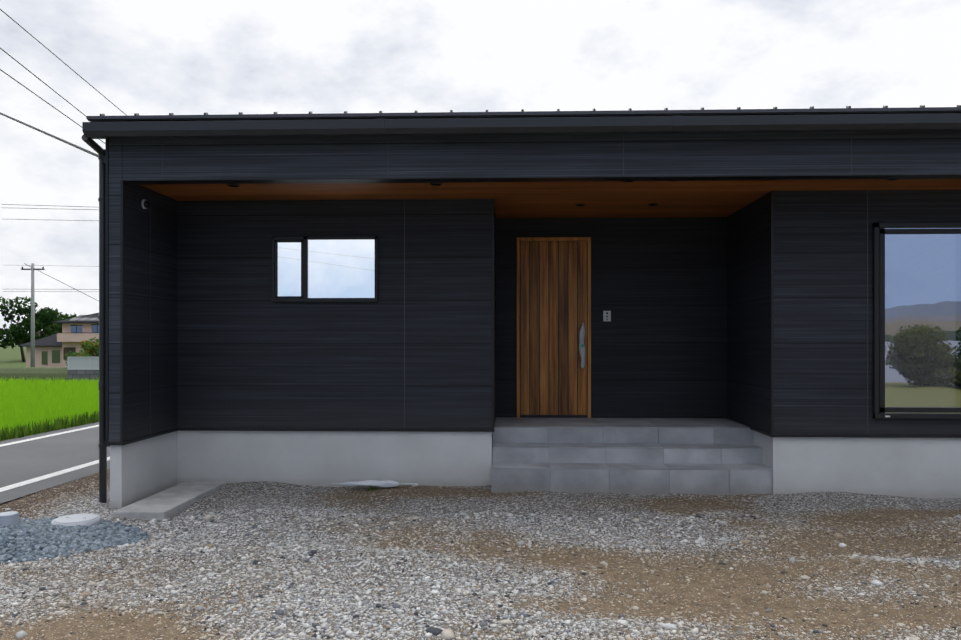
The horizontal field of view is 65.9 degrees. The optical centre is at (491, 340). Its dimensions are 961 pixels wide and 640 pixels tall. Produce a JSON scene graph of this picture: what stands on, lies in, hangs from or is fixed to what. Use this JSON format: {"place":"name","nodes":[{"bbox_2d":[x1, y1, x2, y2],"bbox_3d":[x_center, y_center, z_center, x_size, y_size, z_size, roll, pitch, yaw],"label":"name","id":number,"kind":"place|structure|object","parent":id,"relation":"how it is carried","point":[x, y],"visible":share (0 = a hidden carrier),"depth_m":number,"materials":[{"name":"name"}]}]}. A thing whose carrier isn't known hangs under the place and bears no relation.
{"place":"outdoors","nodes":[
{"label":"outdoors","id":0,"kind":"place"},
{"bbox_2d":[0,422,109,503],"bbox_3d":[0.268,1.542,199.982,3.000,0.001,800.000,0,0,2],"label":"road asphalt","id":1,"kind":"structure","parent":0,"point":[26,460],"depth_m":9.66,"materials":[{"name":"grey asphalt"}]},
{"bbox_2d":[0,425,109,491],"bbox_3d":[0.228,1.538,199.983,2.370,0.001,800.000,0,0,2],"label":"road edge lines","id":2,"kind":"object","parent":1,"relation":"on","point":[12,486],"depth_m":8.89,"materials":[{"name":"paint"}]},
{"bbox_2d":[0,342,960,639],"bbox_3d":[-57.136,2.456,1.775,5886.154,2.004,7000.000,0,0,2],"label":"ground sheet","id":3,"kind":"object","parent":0,"point":[868,512],"visible":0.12,"depth_m":5.14,"materials":[{"name":"grey gravel"}]},
{"bbox_2d":[0,511,18,525],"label":"pvc pipe stub","id":4,"kind":"object","parent":3,"relation":"on","point":[9,518],"visible":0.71,"depth_m":5.77,"materials":[{"name":"grey plastic"}]},
{"bbox_2d":[0,296,57,361],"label":"tree","id":5,"kind":"object","parent":3,"relation":"on","point":[16,331],"visible":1,"depth_m":116.47,"materials":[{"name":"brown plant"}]},
{"bbox_2d":[21,263,44,366],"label":"utility pole","id":6,"kind":"object","parent":3,"relation":"on","point":[32,358],"visible":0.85,"depth_m":55.97,"materials":[{"name":"grey concrete"}]},
{"bbox_2d":[0,9,126,300],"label":"overhead wires","id":7,"kind":"object","parent":6,"relation":"attached to","point":[62,140],"visible":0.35,"depth_m":16.07,"materials":[{"name":"black"}]},
{"bbox_2d":[14,313,72,343],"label":"tree","id":8,"kind":"object","parent":3,"relation":"on","point":[50,328],"visible":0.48,"depth_m":122.87,"materials":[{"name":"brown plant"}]},
{"bbox_2d":[0,376,98,435],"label":"rice plants","id":9,"kind":"object","parent":3,"relation":"on","point":[23,401],"visible":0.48,"depth_m":18.75,"materials":[{"name":"green plant"}]},
{"bbox_2d":[0,410,98,441],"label":"verge grass","id":10,"kind":"structure","parent":3,"relation":"on","point":[24,431],"depth_m":12.64,"materials":[{"name":"green plant"}]},
{"bbox_2d":[28,308,76,331],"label":"tree","id":11,"kind":"object","parent":3,"relation":"on","point":[66,314],"visible":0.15,"depth_m":134.52,"materials":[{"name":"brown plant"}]},
{"bbox_2d":[18,313,98,366],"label":"pink house","id":12,"kind":"structure","parent":3,"relation":"on","point":[52,350],"depth_m":86.58,"materials":[{"name":"beige paint"}]},
{"bbox_2d":[64,337,98,365],"bbox_3d":[-20.496,1.091,39.602,3.284,2.717,3.825,0,0,2],"label":"bush","id":13,"kind":"object","parent":3,"relation":"on","point":[84,354],"visible":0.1,"depth_m":39.22,"materials":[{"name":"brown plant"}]},
{"bbox_2d":[67,357,98,381],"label":"concrete block wall","id":14,"kind":"structure","parent":3,"relation":"on","point":[78,368],"depth_m":33.54,"materials":[{"name":"grey concrete"}]},
{"bbox_2d":[78,340,98,356],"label":"maple wood","id":15,"kind":"object","parent":3,"relation":"on","point":[90,350],"visible":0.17,"depth_m":40.44,"materials":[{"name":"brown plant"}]},
{"bbox_2d":[113,481,225,519],"bbox_3d":[-3.073,1.556,7.206,0.460,0.100,1.400,0,0,2],"label":"concrete strip","id":16,"kind":"object","parent":3,"relation":"on","point":[172,501],"visible":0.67,"depth_m":6.94,"materials":[{"name":"grey concrete"}]},
{"bbox_2d":[332,480,417,487],"bbox_3d":[-1.206,1.496,7.726,0.916,0.084,0.162,0,0,5],"label":"cover","id":17,"kind":"object","parent":3,"relation":"on","point":[380,483],"visible":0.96,"depth_m":7.70,"materials":[{"name":"grey concrete"}]},
{"bbox_2d":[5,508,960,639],"bbox_3d":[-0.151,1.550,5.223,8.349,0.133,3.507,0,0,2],"label":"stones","id":18,"kind":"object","parent":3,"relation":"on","point":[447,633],"visible":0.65,"depth_m":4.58,"materials":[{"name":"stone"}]},
{"bbox_2d":[82,105,960,507],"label":"house","id":19,"kind":"structure","parent":3,"relation":"on","point":[732,275],"depth_m":7.67,"materials":[{"name":"black wood"}]},
{"bbox_2d":[141,200,149,208],"bbox_3d":[-3.358,-1.324,7.216,0.050,0.090,0.090,0,0,2],"label":"outdoor wall light","id":20,"kind":"object","parent":19,"relation":"attached to","point":[145,204],"visible":0.98,"depth_m":7.19,"materials":[{"name":"white plastic"}]},
{"bbox_2d":[271,236,377,301],"bbox_3d":[-1.768,-0.753,7.871,1.133,0.693,0.045,0,0,2],"label":"window","id":21,"kind":"structure","parent":19,"relation":"attached to","point":[326,269],"depth_m":7.88,"materials":[{"name":"black"}]},
{"bbox_2d":[517,237,590,417],"bbox_3d":[0.763,-0.154,9.058,0.905,2.200,0.045,0,0,2],"label":"entrance door","id":22,"kind":"structure","parent":19,"relation":"attached to","point":[551,306],"depth_m":9.05,"materials":[{"name":"brown wood"}]},
{"bbox_2d":[579,323,584,368],"bbox_3d":[1.102,0.066,8.989,0.080,0.560,0.053,0,0,2],"label":"door handle","id":23,"kind":"object","parent":22,"relation":"attached to","point":[581,341],"visible":0.98,"depth_m":8.97,"materials":[{"name":"grey metal"}]},
{"bbox_2d":[227,179,897,205],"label":"recessed ceiling lights","id":24,"kind":"object","parent":19,"relation":"on","point":[432,184],"visible":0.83,"depth_m":7.12,"materials":[{"name":"black metal"}]},
{"bbox_2d":[603,311,610,320],"bbox_3d":[1.410,-0.294,9.025,0.090,0.130,0.027,0,0,2],"label":"intercom","id":25,"kind":"object","parent":19,"relation":"attached to","point":[606,315],"visible":1,"depth_m":9.02,"materials":[{"name":"white plastic"}]},
{"bbox_2d":[873,223,960,418],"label":"window","id":26,"kind":"structure","parent":19,"relation":"attached to","point":[916,320],"depth_m":7.35,"materials":[{"name":"black"}]},
{"bbox_2d":[491,417,771,494],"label":"porch steps","id":27,"kind":"structure","parent":3,"relation":"on","point":[703,456],"depth_m":7.79,"materials":[{"name":"grey tile"}]},
{"bbox_3d":[-3.772,1.519,5.729,3.200,0.163,2.000,0,0,2],"label":"crushed stone heap","id":28,"kind":"object","parent":3,"relation":"on","visible":0},
{"bbox_2d":[0,516,148,563],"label":"gravel patch","id":29,"kind":"object","parent":28,"relation":"on","point":[43,537],"visible":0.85,"depth_m":5.55,"materials":[{"name":"grey gravel"}]},
{"bbox_2d":[51,513,99,525],"bbox_3d":[-3.401,1.496,6.077,0.350,0.082,0.350,0,0,2],"label":"inspection cover","id":30,"kind":"object","parent":28,"relation":"on","point":[86,519],"visible":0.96,"depth_m":6.02,"materials":[{"name":"grey"}]},
{"bbox_2d":[0,482,960,639],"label":"loose gravel","id":31,"kind":"structure","parent":0,"point":[346,631],"depth_m":4.67,"materials":[{"name":"grey gravel"}]},
{"bbox_2d":[0,0,960,340],"label":"sky","id":32,"kind":"structure","parent":0,"point":[146,57],"materials":[{"name":"white"}]}
]}

